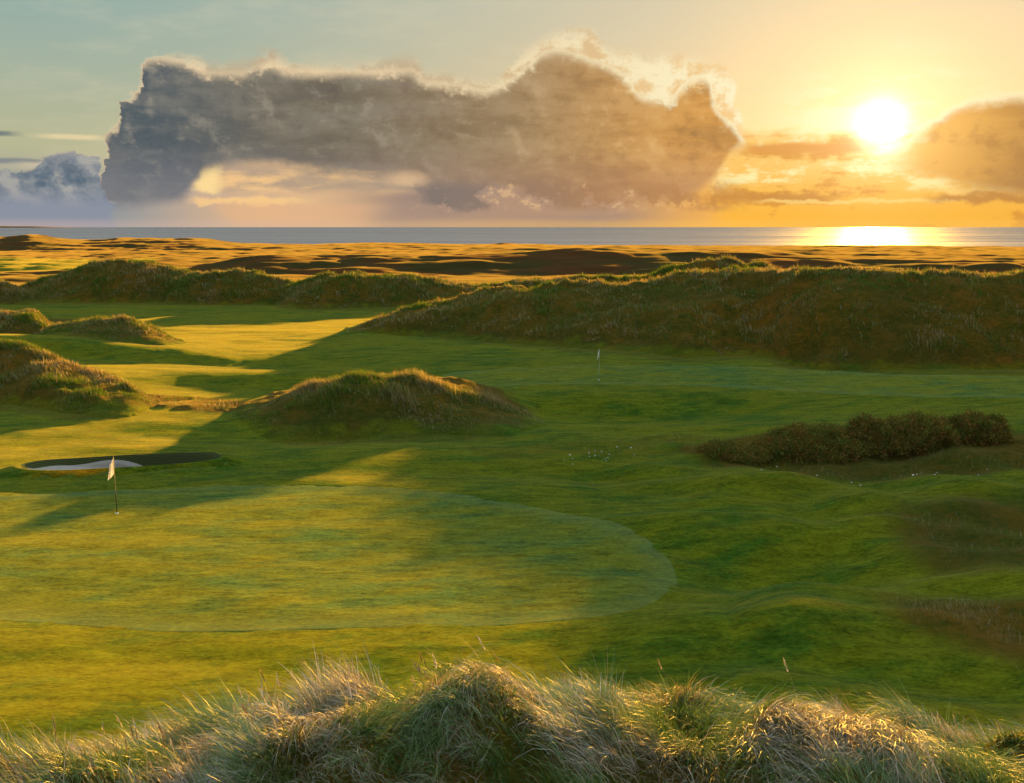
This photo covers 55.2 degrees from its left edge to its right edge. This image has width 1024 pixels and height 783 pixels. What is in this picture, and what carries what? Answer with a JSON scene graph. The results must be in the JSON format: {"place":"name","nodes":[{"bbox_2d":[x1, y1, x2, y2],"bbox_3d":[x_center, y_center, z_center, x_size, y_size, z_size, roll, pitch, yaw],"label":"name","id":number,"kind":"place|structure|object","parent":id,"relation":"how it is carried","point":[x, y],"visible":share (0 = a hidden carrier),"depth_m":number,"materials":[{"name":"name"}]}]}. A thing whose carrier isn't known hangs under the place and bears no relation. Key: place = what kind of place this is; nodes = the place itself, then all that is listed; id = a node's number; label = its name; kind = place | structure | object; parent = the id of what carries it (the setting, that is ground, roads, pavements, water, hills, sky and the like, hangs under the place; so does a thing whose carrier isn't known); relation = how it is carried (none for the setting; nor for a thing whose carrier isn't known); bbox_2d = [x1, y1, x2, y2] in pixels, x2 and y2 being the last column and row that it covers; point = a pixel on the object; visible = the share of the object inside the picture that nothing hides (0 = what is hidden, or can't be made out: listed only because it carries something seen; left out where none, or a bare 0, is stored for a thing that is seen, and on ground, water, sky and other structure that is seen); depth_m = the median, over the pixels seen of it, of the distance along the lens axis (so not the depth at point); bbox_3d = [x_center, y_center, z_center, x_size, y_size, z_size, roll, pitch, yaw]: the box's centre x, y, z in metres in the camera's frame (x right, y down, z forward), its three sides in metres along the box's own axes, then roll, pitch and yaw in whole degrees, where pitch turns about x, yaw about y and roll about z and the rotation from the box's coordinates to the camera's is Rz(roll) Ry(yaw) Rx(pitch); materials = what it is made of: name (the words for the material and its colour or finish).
{"place":"outdoors","nodes":[
{"label":"outdoors","id":0,"kind":"place"},
{"bbox_2d":[0,283,35,304],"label":"dune","id":1,"kind":"structure","parent":0,"point":[30,299],"depth_m":145.75,"materials":[{"name":"green plant"}]},
{"bbox_2d":[0,226,61,227],"bbox_3d":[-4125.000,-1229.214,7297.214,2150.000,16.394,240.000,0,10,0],"label":"headland","id":2,"kind":"structure","parent":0,"point":[27,227],"depth_m":7195.34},
{"bbox_2d":[0,345,157,417],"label":"dune","id":3,"kind":"structure","parent":0,"point":[38,399],"depth_m":58.79,"materials":[{"name":"green plant"}]},
{"bbox_2d":[23,261,188,302],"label":"dune","id":4,"kind":"structure","parent":0,"point":[84,297],"depth_m":149.40,"materials":[{"name":"green plant"}]},
{"bbox_2d":[40,320,185,344],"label":"dune","id":5,"kind":"structure","parent":0,"point":[146,339],"depth_m":85.33,"materials":[{"name":"green plant"}]},
{"bbox_2d":[163,270,291,304],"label":"dune","id":6,"kind":"structure","parent":0,"point":[254,299],"depth_m":144.69,"materials":[{"name":"green plant"}]},
{"bbox_2d":[276,274,479,308],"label":"dune","id":7,"kind":"structure","parent":0,"point":[331,299],"depth_m":139.04,"materials":[{"name":"green plant"}]},
{"bbox_2d":[230,373,547,441],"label":"dune","id":8,"kind":"structure","parent":0,"point":[354,419],"depth_m":53.24,"materials":[{"name":"green plant"}]},
{"bbox_2d":[0,234,1023,753],"bbox_3d":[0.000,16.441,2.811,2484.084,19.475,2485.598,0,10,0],"label":"ground","id":9,"kind":"structure","parent":0,"point":[758,592],"depth_m":40.00,"materials":[{"name":"green plant"}]},
{"bbox_2d":[0,311,52,334],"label":"dune","id":10,"kind":"structure","parent":9,"relation":"on","point":[25,330],"depth_m":96.11,"materials":[{"name":"green plant"}]},
{"bbox_2d":[28,460,141,469],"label":"bunker sand","id":11,"kind":"structure","parent":9,"relation":"on","point":[107,463],"depth_m":44.63,"materials":[{"name":"beige sand"}]},
{"bbox_2d":[21,452,221,468],"bbox_3d":[-17.469,3.461,44.220,8.541,0.940,2.002,-2,10,-13],"label":"bunker face","id":12,"kind":"object","parent":9,"relation":"on","point":[160,459],"visible":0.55,"depth_m":45.21},
{"bbox_2d":[0,452,250,478],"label":"bunker rim","id":13,"kind":"object","parent":9,"relation":"on","point":[14,470],"visible":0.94,"depth_m":42.57,"materials":[{"name":"green plant"}]},
{"bbox_2d":[0,485,676,631],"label":"putting green","id":14,"kind":"object","parent":9,"relation":"on","point":[204,559],"visible":1,"depth_m":31.47,"materials":[{"name":"green plant"}]},
{"bbox_2d":[108,458,118,513],"bbox_3d":[-14.879,3.527,36.464,0.325,2.242,0.122,0,10,0],"label":"golf flag","id":15,"kind":"object","parent":14,"relation":"on","point":[111,471],"visible":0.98,"depth_m":36.38,"materials":[{"name":"fabric"}]},
{"bbox_2d":[0,253,1023,667],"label":"dune grass","id":16,"kind":"structure","parent":9,"relation":"on","point":[330,387],"depth_m":83.22,"materials":[{"name":"green plant"}]},
{"bbox_2d":[441,365,1023,397],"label":"putting green","id":17,"kind":"object","parent":9,"relation":"on","point":[857,383],"visible":0.96,"depth_m":67.36,"materials":[{"name":"green plant"}]},
{"bbox_2d":[694,438,780,466],"bbox_3d":[10.573,2.760,46.191,4.145,1.144,2.727,0,10,0],"label":"shrub","id":18,"kind":"object","parent":9,"relation":"on","point":[743,454],"visible":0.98,"depth_m":45.67,"materials":[{"name":"green plant"}]},
{"bbox_2d":[751,420,874,465],"bbox_3d":[14.297,2.283,46.542,6.107,1.767,3.881,0,10,0],"label":"shrub","id":19,"kind":"object","parent":9,"relation":"on","point":[796,437],"visible":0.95,"depth_m":45.78,"materials":[{"name":"green plant"}]},
{"bbox_2d":[838,407,963,458],"bbox_3d":[18.607,1.964,46.977,6.084,2.382,3.804,0,10,0],"label":"shrub","id":20,"kind":"object","parent":9,"relation":"on","point":[900,431],"visible":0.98,"depth_m":46.18,"materials":[{"name":"green plant"}]},
{"bbox_2d":[935,407,1015,446],"bbox_3d":[22.478,1.723,47.464,3.931,1.934,2.524,0,10,0],"label":"shrub","id":21,"kind":"object","parent":9,"relation":"on","point":[993,427],"visible":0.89,"depth_m":46.93,"materials":[{"name":"green plant"}]},
{"bbox_2d":[0,637,1023,782],"bbox_3d":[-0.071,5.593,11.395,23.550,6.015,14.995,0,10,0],"label":"marram grass","id":22,"kind":"structure","parent":0,"point":[220,729],"depth_m":10.96,"materials":[{"name":"plant"}]},
{"bbox_2d":[0,227,1023,246],"bbox_3d":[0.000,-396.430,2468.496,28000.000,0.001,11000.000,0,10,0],"label":"sea","id":23,"kind":"structure","parent":0,"point":[823,236],"depth_m":2182.03,"materials":[{"name":"grey liquid"}]},
{"bbox_2d":[0,0,1023,226],"label":"sky","id":24,"kind":"structure","parent":0,"point":[114,113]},
{"bbox_2d":[491,260,776,289],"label":"dune","id":25,"kind":"structure","parent":0,"point":[707,264],"depth_m":114.86,"materials":[{"name":"green plant"}]},
{"bbox_2d":[345,268,1023,370],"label":"dune","id":26,"kind":"structure","parent":0,"point":[893,340],"depth_m":81.67,"materials":[{"name":"green plant"}]}
]}

